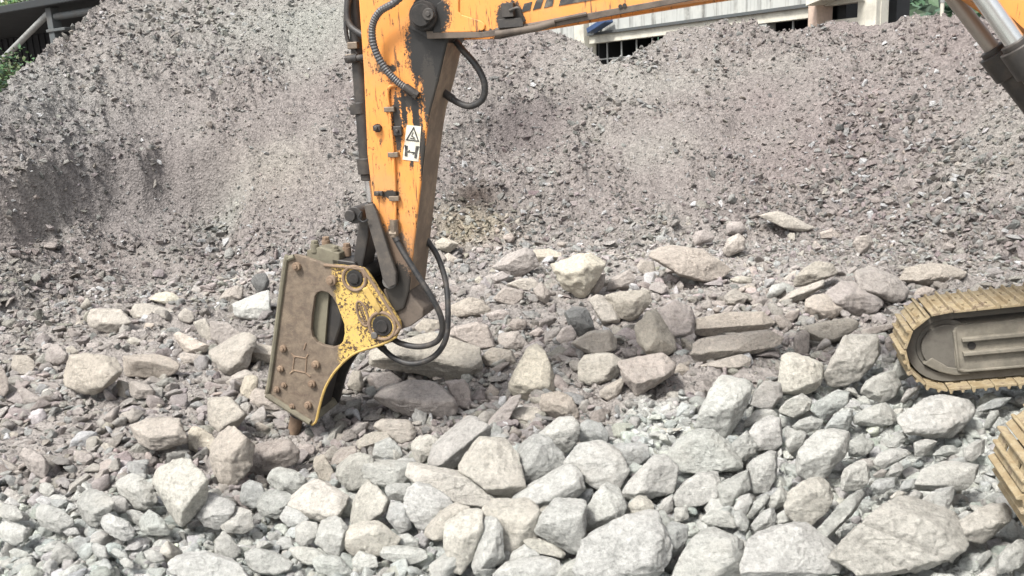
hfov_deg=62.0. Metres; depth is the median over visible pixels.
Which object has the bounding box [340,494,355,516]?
rock
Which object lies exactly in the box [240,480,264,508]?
rock
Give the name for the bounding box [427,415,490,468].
rock
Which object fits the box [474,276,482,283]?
rock
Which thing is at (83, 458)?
rock
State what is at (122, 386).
rock
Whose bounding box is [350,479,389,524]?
rock
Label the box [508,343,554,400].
rock
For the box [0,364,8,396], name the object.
rock
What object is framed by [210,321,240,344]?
rock
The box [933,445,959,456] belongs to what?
rock
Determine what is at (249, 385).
rock
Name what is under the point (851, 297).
rock
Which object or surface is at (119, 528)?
rock
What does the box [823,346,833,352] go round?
rock
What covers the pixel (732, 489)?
rock
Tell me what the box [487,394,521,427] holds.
rock
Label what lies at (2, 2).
creeper
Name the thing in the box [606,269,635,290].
rock
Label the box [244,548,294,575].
rock
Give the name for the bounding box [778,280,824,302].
rock
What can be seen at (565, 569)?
rock
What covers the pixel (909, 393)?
rock
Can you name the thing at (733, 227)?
rock
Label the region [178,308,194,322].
rock
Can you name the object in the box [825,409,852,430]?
rock
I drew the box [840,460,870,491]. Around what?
rock
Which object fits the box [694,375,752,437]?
rock
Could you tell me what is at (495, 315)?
rock
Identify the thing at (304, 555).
rock
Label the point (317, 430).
rock
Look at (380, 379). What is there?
rock
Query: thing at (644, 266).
rock
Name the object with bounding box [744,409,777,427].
rock
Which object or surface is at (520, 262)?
rock
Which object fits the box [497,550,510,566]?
rock
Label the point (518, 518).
rock
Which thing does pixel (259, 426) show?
rock
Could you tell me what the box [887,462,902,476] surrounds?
rock
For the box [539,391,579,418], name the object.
rock
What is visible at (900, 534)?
rock
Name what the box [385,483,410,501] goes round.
rock
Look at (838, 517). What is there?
rock
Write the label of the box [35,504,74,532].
rock
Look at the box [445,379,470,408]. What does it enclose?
rock
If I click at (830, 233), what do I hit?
rock
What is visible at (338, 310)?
excavator
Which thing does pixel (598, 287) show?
rock
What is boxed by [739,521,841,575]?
rock
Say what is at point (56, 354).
rock
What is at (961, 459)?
rock
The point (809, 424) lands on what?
rock
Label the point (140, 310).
rock
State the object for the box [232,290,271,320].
rock
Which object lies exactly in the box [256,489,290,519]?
rock
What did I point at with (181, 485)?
rock
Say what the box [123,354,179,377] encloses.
rock
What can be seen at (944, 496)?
rock
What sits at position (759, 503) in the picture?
rock
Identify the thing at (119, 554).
rock
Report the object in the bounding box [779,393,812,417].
rock
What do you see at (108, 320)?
rock
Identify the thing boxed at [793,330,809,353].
rock
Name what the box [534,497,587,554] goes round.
rock
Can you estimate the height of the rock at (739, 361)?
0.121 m
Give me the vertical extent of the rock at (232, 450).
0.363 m
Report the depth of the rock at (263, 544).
4.56 m
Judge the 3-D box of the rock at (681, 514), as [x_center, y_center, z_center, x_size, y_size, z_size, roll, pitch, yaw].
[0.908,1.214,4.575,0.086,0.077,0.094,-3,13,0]
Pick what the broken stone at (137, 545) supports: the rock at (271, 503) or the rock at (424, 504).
the rock at (424, 504)
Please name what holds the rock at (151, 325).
on the ground
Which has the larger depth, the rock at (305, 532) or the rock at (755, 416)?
the rock at (755, 416)
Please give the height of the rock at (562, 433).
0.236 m
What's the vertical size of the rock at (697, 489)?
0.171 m
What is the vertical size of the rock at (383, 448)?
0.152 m
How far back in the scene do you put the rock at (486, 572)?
4.22 m
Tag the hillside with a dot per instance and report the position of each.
(932, 9)
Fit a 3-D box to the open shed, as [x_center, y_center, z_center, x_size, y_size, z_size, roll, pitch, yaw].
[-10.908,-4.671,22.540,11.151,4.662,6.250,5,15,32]
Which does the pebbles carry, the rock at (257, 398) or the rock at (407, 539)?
the rock at (407, 539)
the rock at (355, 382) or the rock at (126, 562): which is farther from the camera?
the rock at (355, 382)
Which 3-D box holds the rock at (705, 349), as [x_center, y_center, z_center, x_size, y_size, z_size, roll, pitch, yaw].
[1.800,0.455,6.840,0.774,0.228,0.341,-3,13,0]
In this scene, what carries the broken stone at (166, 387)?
on the ground
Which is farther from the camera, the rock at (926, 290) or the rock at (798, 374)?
the rock at (926, 290)
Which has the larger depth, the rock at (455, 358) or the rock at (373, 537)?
the rock at (455, 358)
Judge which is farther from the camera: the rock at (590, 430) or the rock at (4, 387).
the rock at (4, 387)
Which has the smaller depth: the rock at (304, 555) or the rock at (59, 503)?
the rock at (304, 555)
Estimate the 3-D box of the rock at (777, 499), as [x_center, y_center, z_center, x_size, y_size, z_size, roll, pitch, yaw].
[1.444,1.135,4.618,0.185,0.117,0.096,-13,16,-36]
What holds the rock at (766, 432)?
on the pebbles
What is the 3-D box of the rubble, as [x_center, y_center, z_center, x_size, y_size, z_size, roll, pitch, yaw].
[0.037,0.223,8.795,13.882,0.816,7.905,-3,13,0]
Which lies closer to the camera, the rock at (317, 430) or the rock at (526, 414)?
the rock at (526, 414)
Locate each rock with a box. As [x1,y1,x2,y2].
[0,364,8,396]
[0,502,24,521]
[0,521,27,545]
[4,489,25,501]
[8,548,28,557]
[9,432,17,436]
[11,355,34,374]
[17,387,39,403]
[20,448,48,478]
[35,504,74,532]
[36,382,59,388]
[38,541,57,551]
[39,482,54,496]
[45,344,68,364]
[48,541,77,563]
[50,494,67,499]
[50,499,68,507]
[62,527,79,535]
[63,352,122,395]
[66,346,79,353]
[69,481,90,501]
[72,537,90,552]
[74,450,92,465]
[77,489,114,527]
[86,342,99,349]
[87,308,130,332]
[88,436,102,445]
[91,543,108,558]
[99,558,112,568]
[100,513,134,541]
[101,442,114,451]
[111,548,128,559]
[112,495,128,513]
[116,380,128,397]
[116,473,157,510]
[120,558,133,567]
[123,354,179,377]
[126,337,140,344]
[126,509,143,525]
[128,381,155,398]
[129,303,173,318]
[129,416,188,450]
[138,509,170,535]
[143,549,165,563]
[144,323,154,328]
[149,292,178,304]
[152,458,208,526]
[160,540,182,562]
[167,550,248,575]
[174,332,209,353]
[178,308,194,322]
[179,353,198,364]
[188,426,214,452]
[193,318,212,339]
[196,492,235,529]
[207,396,246,431]
[208,332,256,375]
[209,426,254,485]
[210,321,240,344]
[214,531,241,559]
[219,285,243,301]
[220,506,253,533]
[226,369,252,384]
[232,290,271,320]
[240,375,257,400]
[240,402,250,412]
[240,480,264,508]
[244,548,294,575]
[248,439,299,475]
[249,388,280,412]
[251,273,269,291]
[251,343,271,362]
[254,422,268,431]
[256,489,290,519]
[256,540,272,548]
[267,467,307,494]
[280,506,309,526]
[287,478,349,521]
[289,546,324,565]
[295,520,318,545]
[298,443,314,454]
[299,426,325,437]
[312,554,351,575]
[313,454,333,481]
[314,515,347,555]
[331,445,356,464]
[335,452,374,490]
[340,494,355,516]
[345,520,400,556]
[347,370,363,392]
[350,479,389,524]
[351,551,377,572]
[356,431,390,450]
[362,459,413,487]
[367,371,401,389]
[369,331,482,380]
[372,437,403,459]
[373,379,458,418]
[373,419,416,443]
[380,545,427,564]
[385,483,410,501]
[386,501,411,533]
[398,533,419,547]
[403,481,452,529]
[405,462,496,508]
[411,434,437,462]
[415,318,439,332]
[424,502,469,541]
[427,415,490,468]
[428,552,455,575]
[435,238,458,251]
[443,508,483,574]
[444,253,457,262]
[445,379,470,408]
[450,322,494,349]
[451,297,490,317]
[458,436,526,498]
[471,515,504,575]
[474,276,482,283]
[474,568,495,575]
[482,347,515,365]
[482,497,540,552]
[485,310,509,321]
[485,384,498,400]
[486,271,508,283]
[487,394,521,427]
[491,247,538,276]
[492,556,560,575]
[493,287,523,304]
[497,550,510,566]
[498,331,528,350]
[506,278,538,290]
[508,319,526,330]
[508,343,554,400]
[509,544,539,560]
[511,407,540,422]
[512,463,585,507]
[517,433,565,483]
[523,536,565,558]
[528,327,544,336]
[533,248,564,261]
[533,281,550,303]
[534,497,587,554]
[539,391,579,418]
[539,416,579,455]
[550,252,605,297]
[556,325,576,343]
[556,558,575,575]
[563,440,629,489]
[564,306,594,336]
[571,330,616,353]
[572,509,672,575]
[577,352,620,385]
[578,419,608,441]
[586,482,626,530]
[589,294,620,324]
[590,274,605,294]
[599,378,624,400]
[605,290,651,320]
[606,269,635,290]
[612,442,649,465]
[617,352,675,395]
[622,454,678,499]
[627,495,653,512]
[634,308,675,354]
[637,259,655,273]
[649,245,731,281]
[649,431,660,439]
[658,300,694,339]
[658,496,672,514]
[660,428,681,432]
[665,521,688,558]
[667,428,742,473]
[671,526,743,575]
[673,471,720,507]
[674,506,688,522]
[675,363,688,374]
[682,404,695,417]
[690,329,783,362]
[692,230,714,245]
[694,362,702,368]
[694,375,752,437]
[695,311,775,336]
[696,518,710,530]
[700,354,751,369]
[701,509,735,528]
[703,498,723,512]
[717,469,750,505]
[723,233,745,256]
[724,289,747,305]
[726,221,745,234]
[730,276,751,283]
[731,430,756,461]
[733,493,752,514]
[734,510,748,532]
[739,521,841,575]
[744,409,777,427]
[746,450,777,493]
[748,494,769,519]
[749,415,782,450]
[750,380,782,408]
[750,508,776,531]
[758,211,815,232]
[765,486,787,509]
[766,283,786,298]
[774,314,792,329]
[777,510,792,524]
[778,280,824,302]
[778,352,823,394]
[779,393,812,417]
[784,476,833,525]
[785,310,799,322]
[785,430,806,452]
[792,416,823,432]
[793,261,837,286]
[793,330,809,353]
[795,428,849,479]
[799,318,858,342]
[804,293,843,320]
[811,389,849,419]
[817,489,864,537]
[820,228,839,238]
[823,333,880,387]
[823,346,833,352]
[824,281,883,316]
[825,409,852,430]
[827,495,969,575]
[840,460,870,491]
[843,386,857,394]
[848,437,874,456]
[852,235,873,254]
[852,402,896,426]
[854,265,908,302]
[858,458,873,466]
[860,370,901,402]
[861,323,892,333]
[870,477,894,493]
[873,448,910,468]
[873,469,886,477]
[885,336,893,351]
[887,431,907,447]
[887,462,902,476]
[889,491,904,499]
[893,358,911,380]
[896,394,975,438]
[899,263,967,285]
[900,478,915,491]
[901,385,920,402]
[909,490,921,498]
[913,286,935,296]
[913,439,936,456]
[914,461,978,491]
[922,486,954,508]
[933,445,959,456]
[949,457,968,462]
[958,502,1011,543]
[964,439,985,461]
[976,397,1011,411]
[977,550,991,566]
[977,567,996,575]
[984,410,999,428]
[995,539,1023,574]
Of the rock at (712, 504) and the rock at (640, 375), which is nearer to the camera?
the rock at (712, 504)
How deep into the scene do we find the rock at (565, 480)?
4.74 m
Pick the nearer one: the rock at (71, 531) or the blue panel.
the rock at (71, 531)
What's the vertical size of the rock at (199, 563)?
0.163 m
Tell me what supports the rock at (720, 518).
on the pebbles
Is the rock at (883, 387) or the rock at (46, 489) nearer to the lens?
the rock at (46, 489)
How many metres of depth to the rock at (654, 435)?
5.53 m
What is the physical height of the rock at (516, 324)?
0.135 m
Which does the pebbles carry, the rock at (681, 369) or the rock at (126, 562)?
the rock at (126, 562)
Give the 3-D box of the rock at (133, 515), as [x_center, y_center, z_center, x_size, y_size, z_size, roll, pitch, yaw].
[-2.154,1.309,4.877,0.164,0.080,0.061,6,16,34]
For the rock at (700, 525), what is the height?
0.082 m
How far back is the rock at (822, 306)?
7.89 m
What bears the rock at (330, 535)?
on the ground
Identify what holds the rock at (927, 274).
on the ground
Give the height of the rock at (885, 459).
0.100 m
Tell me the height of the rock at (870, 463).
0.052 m
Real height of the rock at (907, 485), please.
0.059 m
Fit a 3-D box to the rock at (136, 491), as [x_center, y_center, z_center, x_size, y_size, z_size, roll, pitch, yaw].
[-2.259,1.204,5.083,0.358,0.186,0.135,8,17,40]
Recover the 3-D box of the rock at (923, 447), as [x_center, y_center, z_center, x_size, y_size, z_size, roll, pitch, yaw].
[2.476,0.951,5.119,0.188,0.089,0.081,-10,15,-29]
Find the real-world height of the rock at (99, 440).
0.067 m
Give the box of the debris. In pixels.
[0,190,1023,495]
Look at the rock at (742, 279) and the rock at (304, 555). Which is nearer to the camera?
the rock at (304, 555)
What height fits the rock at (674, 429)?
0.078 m
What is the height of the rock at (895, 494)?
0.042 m
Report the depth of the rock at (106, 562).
4.39 m
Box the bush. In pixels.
[0,43,35,91]
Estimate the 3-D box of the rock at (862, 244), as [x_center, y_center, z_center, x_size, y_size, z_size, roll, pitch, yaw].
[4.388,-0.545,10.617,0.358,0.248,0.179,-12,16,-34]
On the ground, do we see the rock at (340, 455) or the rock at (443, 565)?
the rock at (340, 455)
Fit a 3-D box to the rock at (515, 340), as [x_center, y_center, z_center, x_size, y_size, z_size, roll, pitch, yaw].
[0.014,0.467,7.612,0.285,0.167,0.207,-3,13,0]
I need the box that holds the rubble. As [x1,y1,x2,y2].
[0,211,1023,515]
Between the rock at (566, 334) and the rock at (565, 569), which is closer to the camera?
the rock at (565, 569)
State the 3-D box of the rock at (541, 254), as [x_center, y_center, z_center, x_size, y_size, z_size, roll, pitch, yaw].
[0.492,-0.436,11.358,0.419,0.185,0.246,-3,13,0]
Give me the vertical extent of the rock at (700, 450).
0.234 m
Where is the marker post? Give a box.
[940,0,944,15]
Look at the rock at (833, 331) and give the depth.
7.04 m
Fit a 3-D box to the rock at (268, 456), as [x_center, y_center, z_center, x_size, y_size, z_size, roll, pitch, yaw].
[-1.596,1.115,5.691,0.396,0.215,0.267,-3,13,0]
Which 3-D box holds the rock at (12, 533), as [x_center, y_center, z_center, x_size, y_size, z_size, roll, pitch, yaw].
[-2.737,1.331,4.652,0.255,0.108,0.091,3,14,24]
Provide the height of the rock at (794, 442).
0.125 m
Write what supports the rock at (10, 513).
on the ground
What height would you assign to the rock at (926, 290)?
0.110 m
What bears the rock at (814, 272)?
on the ground
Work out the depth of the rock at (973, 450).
4.93 m
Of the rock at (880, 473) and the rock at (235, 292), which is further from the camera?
the rock at (235, 292)
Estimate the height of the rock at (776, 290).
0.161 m
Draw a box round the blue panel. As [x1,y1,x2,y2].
[586,19,612,33]
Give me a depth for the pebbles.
4.95 m
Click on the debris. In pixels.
(482, 412)
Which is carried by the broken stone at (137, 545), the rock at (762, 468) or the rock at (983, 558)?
the rock at (983, 558)
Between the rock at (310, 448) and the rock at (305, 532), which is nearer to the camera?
the rock at (305, 532)
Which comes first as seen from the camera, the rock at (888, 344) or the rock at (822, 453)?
the rock at (822, 453)
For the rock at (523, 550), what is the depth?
4.30 m
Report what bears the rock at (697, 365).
on the ground
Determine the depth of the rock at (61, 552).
4.49 m
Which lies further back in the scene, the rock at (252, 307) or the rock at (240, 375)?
the rock at (252, 307)
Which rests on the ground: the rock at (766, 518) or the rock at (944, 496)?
the rock at (766, 518)
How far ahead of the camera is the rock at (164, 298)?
9.85 m
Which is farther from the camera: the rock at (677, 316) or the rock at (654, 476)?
the rock at (677, 316)
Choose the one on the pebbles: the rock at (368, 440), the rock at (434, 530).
the rock at (434, 530)
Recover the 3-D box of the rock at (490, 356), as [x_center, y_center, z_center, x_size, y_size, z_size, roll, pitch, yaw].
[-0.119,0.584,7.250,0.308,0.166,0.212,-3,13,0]
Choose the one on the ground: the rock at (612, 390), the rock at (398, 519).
the rock at (612, 390)
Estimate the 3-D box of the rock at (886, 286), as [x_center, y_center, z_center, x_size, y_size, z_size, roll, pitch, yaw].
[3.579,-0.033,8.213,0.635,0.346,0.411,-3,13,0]
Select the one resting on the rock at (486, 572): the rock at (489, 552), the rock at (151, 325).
the rock at (489, 552)
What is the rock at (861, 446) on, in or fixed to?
on the broken stone at (137, 545)
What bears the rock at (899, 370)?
on the ground
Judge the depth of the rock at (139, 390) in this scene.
6.67 m
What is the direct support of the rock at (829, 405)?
on the ground
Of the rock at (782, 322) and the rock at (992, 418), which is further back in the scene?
the rock at (782, 322)
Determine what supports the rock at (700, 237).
on the ground
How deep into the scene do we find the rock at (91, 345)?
8.23 m
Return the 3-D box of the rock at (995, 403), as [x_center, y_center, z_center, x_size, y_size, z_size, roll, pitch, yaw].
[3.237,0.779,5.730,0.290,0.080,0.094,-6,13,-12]
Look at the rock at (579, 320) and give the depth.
7.73 m
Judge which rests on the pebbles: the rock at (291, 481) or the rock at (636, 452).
the rock at (291, 481)
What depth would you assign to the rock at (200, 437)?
5.91 m
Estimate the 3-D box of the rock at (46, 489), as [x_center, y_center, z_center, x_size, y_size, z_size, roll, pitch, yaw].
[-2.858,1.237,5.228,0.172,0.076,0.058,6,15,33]
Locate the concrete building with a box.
[551,0,909,63]
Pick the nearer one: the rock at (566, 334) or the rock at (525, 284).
the rock at (566, 334)
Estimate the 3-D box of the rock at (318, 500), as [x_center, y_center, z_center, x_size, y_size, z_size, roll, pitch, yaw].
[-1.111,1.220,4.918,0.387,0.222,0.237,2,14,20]
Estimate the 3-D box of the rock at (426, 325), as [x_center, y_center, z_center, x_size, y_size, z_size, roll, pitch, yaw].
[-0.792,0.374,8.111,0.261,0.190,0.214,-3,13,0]
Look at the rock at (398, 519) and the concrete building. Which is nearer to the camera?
the rock at (398, 519)
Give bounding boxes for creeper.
[0,0,28,5]
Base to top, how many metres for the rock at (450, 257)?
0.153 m
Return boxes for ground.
[0,0,1023,575]
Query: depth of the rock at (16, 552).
4.51 m
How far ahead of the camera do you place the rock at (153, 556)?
4.44 m
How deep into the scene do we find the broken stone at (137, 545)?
4.69 m
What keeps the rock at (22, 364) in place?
on the ground
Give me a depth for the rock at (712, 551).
4.07 m
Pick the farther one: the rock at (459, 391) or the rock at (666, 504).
the rock at (459, 391)
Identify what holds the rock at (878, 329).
on the ground
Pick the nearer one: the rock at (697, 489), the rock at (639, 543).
the rock at (639, 543)
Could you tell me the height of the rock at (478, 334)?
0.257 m
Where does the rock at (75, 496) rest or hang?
on the ground
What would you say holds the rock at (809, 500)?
on the pebbles
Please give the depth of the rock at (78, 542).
4.61 m
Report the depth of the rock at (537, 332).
7.79 m
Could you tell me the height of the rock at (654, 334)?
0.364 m
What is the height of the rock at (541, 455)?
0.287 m
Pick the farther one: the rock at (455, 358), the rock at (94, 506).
the rock at (455, 358)
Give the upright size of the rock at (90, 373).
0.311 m
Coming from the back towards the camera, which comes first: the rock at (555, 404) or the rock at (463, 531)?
the rock at (555, 404)
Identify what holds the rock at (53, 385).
on the ground
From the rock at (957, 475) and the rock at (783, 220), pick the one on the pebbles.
the rock at (957, 475)
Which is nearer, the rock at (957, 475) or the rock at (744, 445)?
the rock at (957, 475)
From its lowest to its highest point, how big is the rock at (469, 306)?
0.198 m
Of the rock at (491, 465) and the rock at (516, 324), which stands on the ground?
the rock at (491, 465)
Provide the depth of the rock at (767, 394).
5.86 m
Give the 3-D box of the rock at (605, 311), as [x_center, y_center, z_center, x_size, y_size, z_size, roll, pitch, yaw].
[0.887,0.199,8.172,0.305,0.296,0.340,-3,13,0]
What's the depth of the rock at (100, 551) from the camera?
4.48 m
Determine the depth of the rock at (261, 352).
7.53 m
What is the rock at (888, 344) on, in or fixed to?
on the debris
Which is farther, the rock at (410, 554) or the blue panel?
the blue panel
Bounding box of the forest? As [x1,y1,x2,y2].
[658,0,984,39]
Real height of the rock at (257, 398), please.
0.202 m
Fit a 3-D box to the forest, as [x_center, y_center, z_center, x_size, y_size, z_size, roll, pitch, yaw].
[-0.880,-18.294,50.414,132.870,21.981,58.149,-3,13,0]
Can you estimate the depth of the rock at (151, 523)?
4.71 m
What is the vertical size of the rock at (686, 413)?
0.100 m
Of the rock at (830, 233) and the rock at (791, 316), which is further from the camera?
the rock at (830, 233)
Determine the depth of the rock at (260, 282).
10.20 m
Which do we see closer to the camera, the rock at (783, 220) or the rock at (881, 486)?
the rock at (881, 486)
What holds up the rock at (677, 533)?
on the pebbles
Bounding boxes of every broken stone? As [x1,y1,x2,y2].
[0,233,1023,492]
[0,382,1023,575]
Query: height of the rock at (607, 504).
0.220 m
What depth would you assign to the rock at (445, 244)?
11.93 m
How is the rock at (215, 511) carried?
on the ground
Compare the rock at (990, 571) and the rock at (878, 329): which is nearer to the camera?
the rock at (990, 571)
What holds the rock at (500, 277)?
on the ground
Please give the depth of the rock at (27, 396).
6.69 m
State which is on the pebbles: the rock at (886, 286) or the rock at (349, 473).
the rock at (349, 473)
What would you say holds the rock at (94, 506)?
on the pebbles
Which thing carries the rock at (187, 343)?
on the ground
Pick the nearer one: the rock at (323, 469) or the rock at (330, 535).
the rock at (330, 535)
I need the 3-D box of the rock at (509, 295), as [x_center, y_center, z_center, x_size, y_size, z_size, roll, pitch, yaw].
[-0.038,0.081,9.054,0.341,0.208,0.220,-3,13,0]
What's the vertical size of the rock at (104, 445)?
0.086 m
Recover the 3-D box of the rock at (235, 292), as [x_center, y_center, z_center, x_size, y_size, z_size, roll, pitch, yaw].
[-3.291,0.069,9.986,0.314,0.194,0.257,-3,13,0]
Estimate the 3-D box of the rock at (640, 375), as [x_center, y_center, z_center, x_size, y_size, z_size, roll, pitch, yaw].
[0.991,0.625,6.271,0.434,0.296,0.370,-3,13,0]
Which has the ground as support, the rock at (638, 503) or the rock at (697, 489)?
the rock at (638, 503)
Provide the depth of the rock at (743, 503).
4.55 m
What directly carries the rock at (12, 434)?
on the ground
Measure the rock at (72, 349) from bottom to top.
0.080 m
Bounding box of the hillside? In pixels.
[3,0,978,15]
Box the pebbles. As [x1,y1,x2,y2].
[0,355,1023,575]
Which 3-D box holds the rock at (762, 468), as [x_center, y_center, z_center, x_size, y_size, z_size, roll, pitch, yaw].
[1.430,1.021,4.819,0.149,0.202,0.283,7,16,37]
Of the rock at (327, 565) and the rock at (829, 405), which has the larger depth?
the rock at (829, 405)
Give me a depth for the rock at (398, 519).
4.62 m
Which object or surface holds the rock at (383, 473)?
on the ground
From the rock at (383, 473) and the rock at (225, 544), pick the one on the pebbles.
the rock at (225, 544)
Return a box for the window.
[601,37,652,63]
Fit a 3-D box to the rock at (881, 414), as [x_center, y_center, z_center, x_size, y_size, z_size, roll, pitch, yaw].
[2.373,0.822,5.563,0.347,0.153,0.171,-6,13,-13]
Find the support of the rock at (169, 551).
on the broken stone at (137, 545)
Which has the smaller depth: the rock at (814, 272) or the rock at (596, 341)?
the rock at (596, 341)
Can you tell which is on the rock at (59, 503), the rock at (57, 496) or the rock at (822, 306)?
the rock at (57, 496)
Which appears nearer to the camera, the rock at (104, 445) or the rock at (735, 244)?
the rock at (104, 445)
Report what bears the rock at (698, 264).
on the ground
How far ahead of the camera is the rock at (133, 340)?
8.33 m
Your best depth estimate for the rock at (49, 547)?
4.53 m
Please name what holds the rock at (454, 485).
on the pebbles
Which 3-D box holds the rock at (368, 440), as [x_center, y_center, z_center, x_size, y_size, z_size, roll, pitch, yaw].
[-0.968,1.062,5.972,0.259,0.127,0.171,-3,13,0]
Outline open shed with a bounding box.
[0,0,99,91]
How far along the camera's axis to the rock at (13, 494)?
5.16 m
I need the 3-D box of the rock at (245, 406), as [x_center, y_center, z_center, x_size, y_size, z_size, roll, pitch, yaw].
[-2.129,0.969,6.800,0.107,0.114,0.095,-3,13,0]
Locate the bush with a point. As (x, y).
(6, 70)
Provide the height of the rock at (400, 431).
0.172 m
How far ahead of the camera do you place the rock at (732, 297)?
8.39 m
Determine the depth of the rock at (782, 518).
4.47 m
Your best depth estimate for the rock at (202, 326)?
8.22 m
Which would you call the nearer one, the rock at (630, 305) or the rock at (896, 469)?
the rock at (896, 469)
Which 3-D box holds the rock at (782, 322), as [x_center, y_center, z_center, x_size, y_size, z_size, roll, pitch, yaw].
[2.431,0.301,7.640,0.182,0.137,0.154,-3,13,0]
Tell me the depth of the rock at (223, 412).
6.23 m
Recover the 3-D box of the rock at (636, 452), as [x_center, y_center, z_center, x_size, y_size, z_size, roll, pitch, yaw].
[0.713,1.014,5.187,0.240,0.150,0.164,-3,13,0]
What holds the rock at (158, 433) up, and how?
on the ground
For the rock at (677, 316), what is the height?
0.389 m
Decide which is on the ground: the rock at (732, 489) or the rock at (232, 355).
the rock at (232, 355)
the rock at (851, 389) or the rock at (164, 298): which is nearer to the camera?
the rock at (851, 389)
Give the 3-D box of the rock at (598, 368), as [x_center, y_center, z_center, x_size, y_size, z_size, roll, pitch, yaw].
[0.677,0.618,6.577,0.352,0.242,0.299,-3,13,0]
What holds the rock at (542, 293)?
on the ground
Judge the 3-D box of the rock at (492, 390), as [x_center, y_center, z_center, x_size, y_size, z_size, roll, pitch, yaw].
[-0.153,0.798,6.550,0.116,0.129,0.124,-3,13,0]
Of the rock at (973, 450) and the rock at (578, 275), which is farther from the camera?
the rock at (578, 275)
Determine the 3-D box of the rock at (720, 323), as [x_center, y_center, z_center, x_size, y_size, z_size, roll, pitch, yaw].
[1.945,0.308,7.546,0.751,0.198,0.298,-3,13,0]
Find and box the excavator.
[264,0,1023,525]
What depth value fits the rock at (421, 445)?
5.53 m
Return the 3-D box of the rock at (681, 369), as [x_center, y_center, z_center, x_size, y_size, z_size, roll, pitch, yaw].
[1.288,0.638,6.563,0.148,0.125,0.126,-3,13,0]
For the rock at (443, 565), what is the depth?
4.23 m
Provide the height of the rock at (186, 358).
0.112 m
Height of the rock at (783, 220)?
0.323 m
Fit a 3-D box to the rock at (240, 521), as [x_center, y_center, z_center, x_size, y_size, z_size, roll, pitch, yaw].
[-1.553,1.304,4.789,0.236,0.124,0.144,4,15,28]
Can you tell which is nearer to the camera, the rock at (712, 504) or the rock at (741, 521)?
the rock at (741, 521)
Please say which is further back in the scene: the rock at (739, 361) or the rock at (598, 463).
the rock at (739, 361)
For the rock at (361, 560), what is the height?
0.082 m
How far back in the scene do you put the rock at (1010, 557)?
3.91 m
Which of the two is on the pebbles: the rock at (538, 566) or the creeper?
the rock at (538, 566)
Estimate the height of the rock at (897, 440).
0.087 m
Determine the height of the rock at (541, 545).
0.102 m
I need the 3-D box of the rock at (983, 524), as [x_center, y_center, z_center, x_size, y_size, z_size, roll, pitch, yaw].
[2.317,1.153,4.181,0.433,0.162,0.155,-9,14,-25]
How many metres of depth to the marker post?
15.55 m
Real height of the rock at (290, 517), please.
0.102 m
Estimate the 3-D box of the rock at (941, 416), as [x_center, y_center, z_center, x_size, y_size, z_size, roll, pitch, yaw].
[2.668,0.790,5.285,0.652,0.232,0.270,-9,15,-26]
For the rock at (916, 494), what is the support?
on the ground
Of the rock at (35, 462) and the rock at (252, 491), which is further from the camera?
the rock at (35, 462)
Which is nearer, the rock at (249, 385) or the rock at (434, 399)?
the rock at (434, 399)

